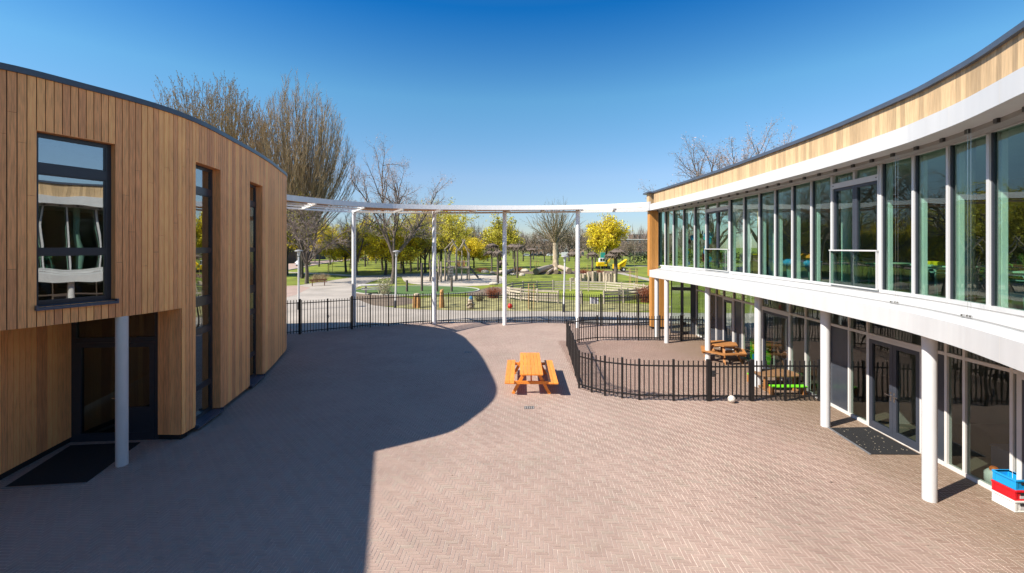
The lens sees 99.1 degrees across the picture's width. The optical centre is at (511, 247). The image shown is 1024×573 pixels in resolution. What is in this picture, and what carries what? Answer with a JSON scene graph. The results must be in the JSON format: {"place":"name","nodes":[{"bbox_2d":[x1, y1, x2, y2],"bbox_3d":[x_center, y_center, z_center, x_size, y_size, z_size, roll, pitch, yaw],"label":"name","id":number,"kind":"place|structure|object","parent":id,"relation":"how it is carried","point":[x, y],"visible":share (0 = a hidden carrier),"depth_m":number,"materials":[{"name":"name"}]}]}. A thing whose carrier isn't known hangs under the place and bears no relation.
{"place":"outdoors","nodes":[
{"label":"outdoors","id":0,"kind":"place"},
{"bbox_2d":[252,256,377,268],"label":"street","id":1,"kind":"structure","parent":0,"point":[291,265],"depth_m":128.66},
{"bbox_2d":[466,287,516,294],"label":"mud track","id":2,"kind":"structure","parent":0,"point":[480,291],"depth_m":47.56,"materials":[{"name":"soil"}]},
{"bbox_2d":[252,273,753,333],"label":"asphalt path","id":3,"kind":"structure","parent":0,"point":[338,289],"depth_m":31.73,"materials":[{"name":"asphalt"}]},
{"bbox_2d":[295,250,302,309],"bbox_3d":[-16.457,2.520,33.698,0.600,4.660,0.600,0,0,0],"label":"street lamp","id":4,"kind":"object","parent":3,"relation":"on","point":[298,252],"visible":0.75,"depth_m":33.64,"materials":[{"name":"metal"}]},
{"bbox_2d":[393,250,399,307],"bbox_3d":[-9.216,2.545,34.689,0.600,4.610,0.600,1,0,0],"label":"street lamp","id":5,"kind":"object","parent":3,"relation":"on","point":[395,300],"visible":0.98,"depth_m":34.63,"materials":[{"name":"metal"}]},
{"bbox_2d":[252,248,756,312],"bbox_3d":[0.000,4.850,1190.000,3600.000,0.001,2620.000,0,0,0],"label":"ground","id":6,"kind":"structure","parent":0,"point":[371,268],"depth_m":80.36,"materials":[{"name":"green plant"}]},
{"bbox_2d":[0,62,287,479],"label":"school wing","id":7,"kind":"structure","parent":6,"relation":"on","point":[131,280],"depth_m":10.79,"materials":[{"name":"wood"}]},
{"bbox_2d":[34,129,118,310],"bbox_3d":[-8.869,-0.515,8.899,0.304,3.450,1.276,0,0,24],"label":"window","id":8,"kind":"structure","parent":7,"relation":"in","point":[107,175],"depth_m":9.21,"materials":[{"name":"metal"}]},
{"bbox_2d":[192,162,223,428],"bbox_3d":[-8.415,1.245,11.975,0.354,6.970,1.304,0,0,-8],"label":"window","id":9,"kind":"structure","parent":7,"relation":"in","point":[213,300],"depth_m":12.57,"materials":[{"name":"metal"}]},
{"bbox_2d":[250,207,252,334],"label":"window","id":10,"kind":"structure","parent":7,"relation":"in","point":[251,217],"depth_m":23.61,"materials":[{"name":"metal"}]},
{"bbox_2d":[248,181,264,387],"bbox_3d":[-9.052,1.245,15.293,0.354,6.970,1.320,0,0,-13],"label":"window","id":11,"kind":"structure","parent":7,"relation":"in","point":[257,203],"depth_m":15.89,"materials":[{"name":"metal"}]},
{"bbox_2d":[153,72,284,224],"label":"hornbeam","id":12,"kind":"object","parent":6,"relation":"on","point":[230,124],"visible":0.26,"depth_m":69.55,"materials":[{"name":"brown plant"}]},
{"bbox_2d":[252,285,309,301],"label":"paved square","id":13,"kind":"structure","parent":6,"relation":"on","point":[292,290],"depth_m":48.51,"materials":[{"name":"concrete"}]},
{"bbox_2d":[287,245,295,262],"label":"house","id":14,"kind":"structure","parent":6,"relation":"on","point":[292,257],"depth_m":133.28,"materials":[{"name":"brick"}]},
{"bbox_2d":[238,68,361,277],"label":"hornbeam","id":15,"kind":"object","parent":6,"relation":"on","point":[314,183],"visible":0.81,"depth_m":67.79,"materials":[{"name":"brown plant"}]},
{"bbox_2d":[287,189,330,278],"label":"maple","id":16,"kind":"object","parent":6,"relation":"on","point":[302,269],"visible":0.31,"depth_m":67.48,"materials":[{"name":"brown plant"}]},
{"bbox_2d":[307,218,331,266],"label":"maple","id":17,"kind":"object","parent":6,"relation":"on","point":[321,235],"visible":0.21,"depth_m":108.43,"materials":[{"name":"yellow plant"}]},
{"bbox_2d":[287,189,356,283],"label":"bare tree","id":18,"kind":"object","parent":6,"relation":"on","point":[306,260],"visible":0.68,"depth_m":57.72,"materials":[{"name":"brown plant"}]},
{"bbox_2d":[321,227,367,271],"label":"maple","id":19,"kind":"object","parent":6,"relation":"on","point":[338,252],"visible":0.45,"depth_m":82.77,"materials":[{"name":"green plant"}]},
{"bbox_2d":[319,199,382,275],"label":"bare tree","id":20,"kind":"object","parent":6,"relation":"on","point":[357,237],"visible":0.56,"depth_m":73.77,"materials":[{"name":"brown plant"}]},
{"bbox_2d":[356,293,412,305],"bbox_3d":[-12.850,4.830,41.924,4.842,0.001,13.410,0,0,-32],"label":"planting bed","id":21,"kind":"object","parent":6,"relation":"on","point":[385,300],"visible":0.46,"depth_m":39.54,"materials":[{"name":"soil"}]},
{"bbox_2d":[357,218,421,274],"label":"maple","id":22,"kind":"object","parent":6,"relation":"on","point":[379,247],"visible":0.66,"depth_m":73.90,"materials":[{"name":"yellow plant"}]},
{"bbox_2d":[344,135,455,283],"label":"bare tree","id":23,"kind":"object","parent":6,"relation":"on","point":[383,197],"visible":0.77,"depth_m":57.30,"materials":[{"name":"brown plant"}]},
{"bbox_2d":[389,228,426,273],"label":"maple","id":24,"kind":"object","parent":6,"relation":"on","point":[411,243],"visible":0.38,"depth_m":78.73,"materials":[{"name":"green plant"}]},
{"bbox_2d":[392,214,425,271],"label":"maple","id":25,"kind":"object","parent":6,"relation":"on","point":[408,216],"visible":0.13,"depth_m":84.86,"materials":[{"name":"yellow plant"}]},
{"bbox_2d":[356,286,477,294],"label":"safety turf","id":26,"kind":"structure","parent":6,"relation":"on","point":[401,290],"depth_m":48.47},
{"bbox_2d":[358,284,385,294],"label":"stone picnic table","id":27,"kind":"object","parent":26,"relation":"on","point":[365,287],"visible":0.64,"depth_m":44.98,"materials":[{"name":"stone"}]},
{"bbox_2d":[367,277,397,294],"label":"shrub","id":28,"kind":"object","parent":26,"relation":"on","point":[386,289],"visible":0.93,"depth_m":44.26,"materials":[{"name":"plant"}]},
{"bbox_2d":[356,285,479,295],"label":"turf kerb","id":29,"kind":"structure","parent":6,"relation":"on","point":[421,294],"depth_m":45.40,"materials":[{"name":"concrete"}]},
{"bbox_2d":[401,220,441,272],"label":"maple","id":30,"kind":"object","parent":6,"relation":"on","point":[427,241],"visible":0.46,"depth_m":80.55,"materials":[{"name":"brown plant"}]},
{"bbox_2d":[426,197,454,260],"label":"maple","id":31,"kind":"object","parent":6,"relation":"on","point":[439,225],"visible":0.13,"depth_m":89.56,"materials":[{"name":"brown plant"}]},
{"bbox_2d":[402,274,502,285],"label":"sand pit","id":32,"kind":"object","parent":6,"relation":"on","point":[486,279],"visible":0.61,"depth_m":63.21,"materials":[{"name":"sand"}]},
{"bbox_2d":[443,239,480,280],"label":"climbing frame","id":33,"kind":"object","parent":32,"relation":"on","point":[450,268],"visible":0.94,"depth_m":62.93,"materials":[{"name":"brown wood"}]},
{"bbox_2d":[492,249,502,282],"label":"brushwood parasol","id":34,"kind":"object","parent":32,"relation":"on","point":[498,253],"visible":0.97,"depth_m":57.99,"materials":[{"name":"brown plant"}]},
{"bbox_2d":[424,211,483,253],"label":"maple","id":35,"kind":"object","parent":6,"relation":"on","point":[459,224],"visible":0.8,"depth_m":72.66,"materials":[{"name":"yellow plant"}]},
{"bbox_2d":[453,226,474,259],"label":"maple","id":36,"kind":"object","parent":6,"relation":"on","point":[461,242],"visible":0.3,"depth_m":111.11,"materials":[{"name":"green plant"}]},
{"bbox_2d":[454,237,490,267],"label":"maple","id":37,"kind":"object","parent":6,"relation":"on","point":[474,245],"visible":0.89,"depth_m":99.64,"materials":[{"name":"yellow plant"}]},
{"bbox_2d":[252,220,722,254],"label":"distant wood","id":38,"kind":"object","parent":6,"relation":"on","point":[680,243],"visible":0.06,"depth_m":269.86,"materials":[{"name":"plant"}]},
{"bbox_2d":[483,243,498,270],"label":"brushwood parasol","id":39,"kind":"object","parent":6,"relation":"on","point":[491,246],"visible":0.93,"depth_m":83.85,"materials":[{"name":"brown plant"}]},
{"bbox_2d":[480,211,524,267],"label":"maple","id":40,"kind":"object","parent":6,"relation":"on","point":[494,235],"visible":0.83,"depth_m":101.86,"materials":[{"name":"yellow plant"}]},
{"bbox_2d":[512,244,525,277],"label":"brushwood parasol","id":41,"kind":"object","parent":6,"relation":"on","point":[517,247],"visible":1,"depth_m":68.65,"materials":[{"name":"brown plant"}]},
{"bbox_2d":[512,231,536,260],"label":"bare tree","id":42,"kind":"object","parent":6,"relation":"on","point":[526,245],"visible":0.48,"depth_m":149.85,"materials":[{"name":"brown plant"}]},
{"bbox_2d":[523,231,543,259],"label":"bare tree","id":43,"kind":"object","parent":6,"relation":"on","point":[535,239],"visible":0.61,"depth_m":169.70,"materials":[{"name":"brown plant"}]},
{"bbox_2d":[533,233,552,261],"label":"bare tree","id":44,"kind":"object","parent":6,"relation":"on","point":[544,245],"visible":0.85,"depth_m":139.83,"materials":[{"name":"brown plant"}]},
{"bbox_2d":[533,264,552,273],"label":"felled log","id":45,"kind":"object","parent":6,"relation":"on","point":[538,270],"visible":0.91,"depth_m":80.83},
{"bbox_2d":[520,198,583,268],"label":"plane tree","id":46,"kind":"object","parent":6,"relation":"on","point":[554,236],"visible":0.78,"depth_m":95.55,"materials":[{"name":"brown plant"}]},
{"bbox_2d":[490,271,632,273],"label":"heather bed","id":47,"kind":"object","parent":6,"relation":"on","point":[552,272],"visible":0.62,"depth_m":83.18,"materials":[{"name":"plant"}]},
{"bbox_2d":[559,226,584,260],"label":"bare tree","id":48,"kind":"object","parent":6,"relation":"on","point":[568,245],"visible":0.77,"depth_m":149.70,"materials":[{"name":"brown plant"}]},
{"bbox_2d":[507,280,648,303],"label":"paddock fence","id":49,"kind":"object","parent":6,"relation":"on","point":[520,290],"visible":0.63,"depth_m":45.03,"materials":[{"name":"brown wood"}]},
{"bbox_2d":[595,258,613,268],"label":"toy digger","id":50,"kind":"object","parent":6,"relation":"on","point":[601,263],"visible":0.91,"depth_m":95.38,"materials":[{"name":"yellow paint"}]},
{"bbox_2d":[583,212,632,265],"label":"maple","id":51,"kind":"object","parent":6,"relation":"on","point":[605,239],"visible":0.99,"depth_m":110.42,"materials":[{"name":"yellow plant"}]},
{"bbox_2d":[604,249,628,281],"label":"brushwood parasol","id":52,"kind":"object","parent":6,"relation":"on","point":[615,254],"visible":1,"depth_m":59.38,"materials":[{"name":"brown plant"}]},
{"bbox_2d":[621,238,639,262],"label":"bare tree","id":53,"kind":"object","parent":6,"relation":"on","point":[630,246],"visible":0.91,"depth_m":129.80,"materials":[{"name":"brown plant"}]},
{"bbox_2d":[618,239,646,255],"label":"house","id":54,"kind":"structure","parent":6,"relation":"on","point":[633,240],"depth_m":250.00,"materials":[{"name":"brick"}]},
{"bbox_2d":[633,284,648,302],"bbox_3d":[11.932,3.979,38.572,3.175,1.753,2.347,0,0,-30],"label":"shrub","id":55,"kind":"object","parent":6,"relation":"on","point":[645,291],"visible":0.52,"depth_m":38.39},
{"bbox_2d":[626,251,755,263],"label":"hedge","id":56,"kind":"object","parent":6,"relation":"on","point":[681,256],"visible":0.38,"depth_m":129.33,"materials":[{"name":"green plant"}]},
{"bbox_2d":[638,134,765,266],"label":"bare tree","id":57,"kind":"object","parent":6,"relation":"on","point":[712,221],"visible":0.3,"depth_m":59.66,"materials":[{"name":"brown plant"}]},
{"bbox_2d":[720,107,795,241],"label":"bare tree","id":58,"kind":"object","parent":6,"relation":"on","point":[752,231],"visible":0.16,"depth_m":61.86,"materials":[{"name":"brown plant"}]},
{"bbox_2d":[643,20,1023,502],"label":"school building","id":59,"kind":"structure","parent":6,"relation":"on","point":[920,177],"depth_m":11.40,"materials":[{"name":"wood cladding"},{"name":"glass"},{"name":"white plaster"}]},
{"bbox_2d":[658,212,663,265],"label":"window","id":60,"kind":"structure","parent":59,"relation":"in","point":[659,213],"depth_m":24.03,"materials":[{"name":"white paint"}]},
{"bbox_2d":[664,210,672,266],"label":"window","id":61,"kind":"structure","parent":59,"relation":"in","point":[666,213],"depth_m":23.38,"materials":[{"name":"white paint"}]},
{"bbox_2d":[673,208,682,267],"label":"window","id":62,"kind":"structure","parent":59,"relation":"in","point":[675,212],"depth_m":22.64,"materials":[{"name":"white paint"}]},
{"bbox_2d":[683,206,693,268],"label":"window","id":63,"kind":"structure","parent":59,"relation":"in","point":[685,210],"depth_m":21.71,"materials":[{"name":"white paint"}]},
{"bbox_2d":[694,204,704,269],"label":"window","id":64,"kind":"structure","parent":59,"relation":"in","point":[696,208],"depth_m":20.64,"materials":[{"name":"white paint"}]},
{"bbox_2d":[703,231,713,261],"bbox_3d":[9.136,-0.750,20.174,0.423,2.900,0.966,0,0,0],"label":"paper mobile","id":65,"kind":"object","parent":59,"relation":"hanging from","point":[711,234],"visible":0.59,"depth_m":20.20,"materials":[{"name":"paper"}]},
{"bbox_2d":[705,199,728,272],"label":"window","id":66,"kind":"structure","parent":59,"relation":"in","point":[718,209],"depth_m":18.68,"materials":[{"name":"metal"}]},
{"bbox_2d":[729,196,742,273],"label":"window","id":67,"kind":"structure","parent":59,"relation":"in","point":[732,202],"depth_m":17.61,"materials":[{"name":"white paint"}]},
{"bbox_2d":[743,193,757,275],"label":"window","id":68,"kind":"structure","parent":59,"relation":"in","point":[746,199],"depth_m":16.53,"materials":[{"name":"white paint"}]},
{"bbox_2d":[750,253,757,273],"bbox_3d":[10.414,0.705,18.735,0.400,0.860,1.800,0,0,21],"label":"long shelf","id":69,"kind":"object","parent":59,"relation":"on","point":[753,263],"visible":0.46,"depth_m":17.98,"materials":[{"name":"green plastic"}]},
{"bbox_2d":[750,338,770,363],"bbox_3d":[10.350,4.331,18.200,0.400,0.890,0.830,0,0,0],"label":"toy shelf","id":70,"kind":"object","parent":59,"relation":"on","point":[768,352],"visible":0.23,"depth_m":17.79,"materials":[{"name":"green plastic"}]},
{"bbox_2d":[758,189,773,277],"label":"window","id":71,"kind":"structure","parent":59,"relation":"in","point":[761,195],"depth_m":15.48,"materials":[{"name":"white paint"}]},
{"bbox_2d":[774,185,790,279],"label":"window","id":72,"kind":"structure","parent":59,"relation":"in","point":[778,192],"depth_m":14.49,"materials":[{"name":"white paint"}]},
{"bbox_2d":[791,181,809,282],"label":"window","id":73,"kind":"structure","parent":59,"relation":"in","point":[795,188],"depth_m":13.52,"materials":[{"name":"white paint"}]},
{"bbox_2d":[810,176,829,285],"bbox_3d":[8.736,-0.504,12.221,0.235,3.094,0.882,0,0,3],"label":"window","id":74,"kind":"structure","parent":59,"relation":"in","point":[814,184],"depth_m":12.58,"materials":[{"name":"white paint"}]},
{"bbox_2d":[829,164,878,291],"bbox_3d":[8.567,-0.454,10.918,0.220,2.994,1.740,0,0,4],"label":"window","id":75,"kind":"structure","parent":59,"relation":"in","point":[855,184],"depth_m":10.90,"materials":[{"name":"metal"}]},
{"bbox_2d":[866,262,910,289],"bbox_3d":[9.811,0.767,11.138,1.300,0.735,0.600,0,0,-17],"label":"school table","id":76,"kind":"object","parent":59,"relation":"on","point":[901,268],"visible":0.41,"depth_m":11.19,"materials":[{"name":"green laminate"}]},
{"bbox_2d":[879,156,910,296],"bbox_3d":[8.534,-0.504,9.603,0.235,3.094,0.925,0,0,6],"label":"window","id":77,"kind":"structure","parent":59,"relation":"in","point":[886,168],"depth_m":9.98,"materials":[{"name":"white paint"}]},
{"bbox_2d":[911,146,945,301],"bbox_3d":[8.402,-0.504,8.686,0.235,3.094,0.919,0,0,11],"label":"window","id":78,"kind":"structure","parent":59,"relation":"in","point":[919,162],"depth_m":9.06,"materials":[{"name":"white paint"}]},
{"bbox_2d":[907,264,977,296],"bbox_3d":[10.036,0.767,10.164,1.300,0.735,0.600,0,0,-11],"label":"school table","id":79,"kind":"object","parent":59,"relation":"on","point":[936,282],"visible":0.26,"depth_m":10.00,"materials":[{"name":"green laminate"}]},
{"bbox_2d":[928,265,985,294],"bbox_3d":[9.771,0.767,9.440,1.300,0.735,0.600,0,0,-6],"label":"school table","id":80,"kind":"object","parent":59,"relation":"on","point":[939,267],"visible":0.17,"depth_m":9.44,"materials":[{"name":"green laminate"}]},
{"bbox_2d":[946,133,985,308],"bbox_3d":[8.191,-0.504,7.764,0.235,3.094,0.966,0,0,15],"label":"window","id":81,"kind":"structure","parent":59,"relation":"in","point":[955,152],"depth_m":8.16,"materials":[{"name":"white paint"}]},
{"bbox_2d":[978,253,1023,309],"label":"house plant","id":82,"kind":"object","parent":59,"relation":"on","point":[1017,299],"visible":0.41,"depth_m":7.52,"materials":[{"name":"green plant"}]},
{"bbox_2d":[986,120,1023,315],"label":"window","id":83,"kind":"structure","parent":59,"relation":"in","point":[996,140],"depth_m":7.23,"materials":[{"name":"white paint"}]},
{"bbox_2d":[1008,270,1023,281],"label":"school table","id":84,"kind":"object","parent":59,"relation":"on","point":[1016,273],"visible":0.17,"depth_m":7.25,"materials":[{"name":"green laminate"}]},
{"bbox_2d":[0,321,1023,572],"bbox_3d":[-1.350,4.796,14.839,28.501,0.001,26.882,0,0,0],"label":"courtyard paving","id":85,"kind":"structure","parent":0,"point":[338,497],"depth_m":8.86,"materials":[{"name":"brick"}]},
{"bbox_2d":[1,442,139,488],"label":"door mat","id":86,"kind":"object","parent":85,"relation":"on","point":[76,464],"depth_m":9.48,"materials":[{"name":"rubber"}]},
{"bbox_2d":[287,299,300,333],"bbox_3d":[-12.167,3.830,23.794,1.224,1.940,0.168,0,0,-32],"label":"railing","id":87,"kind":"object","parent":85,"relation":"on","point":[299,316],"visible":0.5,"depth_m":23.98,"materials":[{"name":"black metal"}]},
{"bbox_2d":[287,195,646,327],"bbox_3d":[-2.718,1.167,24.985,21.566,7.265,6.389,0,0,-13],"label":"pergola","id":88,"kind":"object","parent":85,"relation":"on","point":[473,209],"visible":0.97,"depth_m":25.92,"materials":[{"name":"white paint"}]},
{"bbox_2d":[351,292,601,328],"bbox_3d":[-2.030,3.830,26.890,14.913,1.940,1.749,0,0,-4],"label":"railing","id":89,"kind":"object","parent":85,"relation":"on","point":[467,295],"visible":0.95,"depth_m":27.39,"materials":[{"name":"black metal"}]},
{"bbox_2d":[301,297,350,332],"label":"gate","id":90,"kind":"structure","parent":89,"relation":"attached to","point":[324,301],"depth_m":24.80,"materials":[{"name":"black metal"}]},
{"bbox_2d":[505,353,557,393],"bbox_3d":[0.655,4.444,15.400,1.718,0.757,2.870,0,0,1],"label":"picnic table","id":91,"kind":"object","parent":85,"relation":"on","point":[531,361],"visible":1,"depth_m":14.88,"materials":[{"name":"orange paint"}]},
{"bbox_2d":[602,295,636,324],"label":"gate","id":92,"kind":"structure","parent":85,"relation":"on","point":[619,297],"depth_m":26.66,"materials":[{"name":"black metal"}]},
{"bbox_2d":[566,315,681,345],"bbox_3d":[5.594,4.150,22.241,6.254,1.300,0.986,0,0,-12],"label":"railing","id":93,"kind":"object","parent":85,"relation":"on","point":[617,337],"visible":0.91,"depth_m":22.42,"materials":[{"name":"black metal"}]},
{"bbox_2d":[567,321,710,400],"bbox_3d":[3.047,4.150,16.760,3.079,1.300,8.409,0,0,-25],"label":"railing","id":94,"kind":"object","parent":85,"relation":"on","point":[574,351],"visible":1,"depth_m":13.74,"materials":[{"name":"black metal"}]},
{"bbox_2d":[711,361,749,399],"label":"gate","id":95,"kind":"structure","parent":94,"relation":"attached to","point":[713,373],"depth_m":13.61,"materials":[{"name":"black metal"}]},
{"bbox_2d":[637,294,648,325],"bbox_3d":[8.275,3.830,26.820,1.161,1.940,0.109,0,0,-5],"label":"railing","id":96,"kind":"object","parent":85,"relation":"on","point":[638,303],"visible":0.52,"depth_m":26.79,"materials":[{"name":"black metal"}]},
{"bbox_2d":[683,316,702,339],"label":"gate","id":97,"kind":"structure","parent":85,"relation":"on","point":[685,323],"depth_m":22.40,"materials":[{"name":"black metal"}]},
{"bbox_2d":[701,340,746,364],"bbox_3d":[8.950,4.440,18.550,1.960,0.741,1.697,0,0,-9],"label":"hexagonal picnic table","id":98,"kind":"object","parent":85,"relation":"on","point":[722,344],"visible":0.88,"depth_m":18.26,"materials":[{"name":"brown wood"}]},
{"bbox_2d":[747,369,807,394],"bbox_3d":[8.950,4.527,14.850,1.372,0.545,1.540,0,0,0],"label":"children table","id":99,"kind":"object","parent":85,"relation":"on","point":[782,384],"visible":0.59,"depth_m":14.57,"materials":[{"name":"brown wood"}]},
{"bbox_2d":[750,359,819,400],"bbox_3d":[8.517,4.150,13.624,2.163,1.300,0.100,0,0,0],"label":"railing","id":100,"kind":"object","parent":85,"relation":"on","point":[752,366],"visible":0.99,"depth_m":13.61,"materials":[{"name":"black metal"}]},
{"bbox_2d":[828,427,919,454],"bbox_3d":[8.880,4.788,10.850,1.240,0.022,1.540,0,0,0],"label":"door mat","id":101,"kind":"object","parent":85,"relation":"on","point":[869,440],"depth_m":10.75,"materials":[{"name":"grey rubber"}]},
{"bbox_2d":[991,489,1023,511],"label":"crate","id":102,"kind":"object","parent":85,"relation":"on","point":[1008,503],"visible":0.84,"depth_m":8.00,"materials":[{"name":"white plastic"}]},
{"bbox_2d":[991,479,1023,500],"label":"crate","id":103,"kind":"object","parent":102,"relation":"on","point":[1008,492],"visible":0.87,"depth_m":8.02,"materials":[{"name":"red plastic"}]},
{"bbox_2d":[992,469,1023,489],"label":"crate","id":104,"kind":"object","parent":103,"relation":"on","point":[1003,476],"visible":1,"depth_m":8.11,"materials":[{"name":"blue plastic"}]},
{"bbox_2d":[0,0,1023,247],"label":"sky","id":105,"kind":"structure","parent":0,"point":[519,102],"materials":[{"name":"blue"}]},
{"bbox_2d":[397,296,670,311],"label":"worn lawn","id":106,"kind":"structure","parent":0,"point":[559,306],"depth_m":36.18,"materials":[{"name":"plant"}]},
{"bbox_2d":[484,286,502,298],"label":"shrub","id":107,"kind":"object","parent":106,"relation":"on","point":[493,291],"visible":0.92,"depth_m":41.43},
{"bbox_2d":[773,259,790,277],"bbox_3d":[9.360,0.763,14.761,0.882,0.743,0.966,0,0,0],"label":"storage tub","id":108,"kind":"object","parent":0,"point":[786,269],"visible":0.27,"depth_m":14.54,"materials":[{"name":"blue plastic"}]},
{"bbox_2d":[789,253,822,279],"bbox_3d":[9.373,0.663,13.926,0.882,0.944,0.966,0,0,0],"label":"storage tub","id":109,"kind":"object","parent":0,"point":[805,266],"visible":0.43,"depth_m":13.68,"materials":[{"name":"plastic"}]},
{"bbox_2d":[983,466,998,484],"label":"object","id":110,"kind":"object","parent":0,"point":[987,474],"visible":0.55,"depth_m":8.85,"materials":[{"name":"white plastic"}]},
{"bbox_2d":[989,444,1008,468],"bbox_3d":[10.600,4.521,9.200,0.540,0.530,0.540,0,0,0],"label":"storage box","id":111,"kind":"object","parent":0,"point":[999,456],"visible":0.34,"depth_m":9.28,"materials":[{"name":"grey plastic"}]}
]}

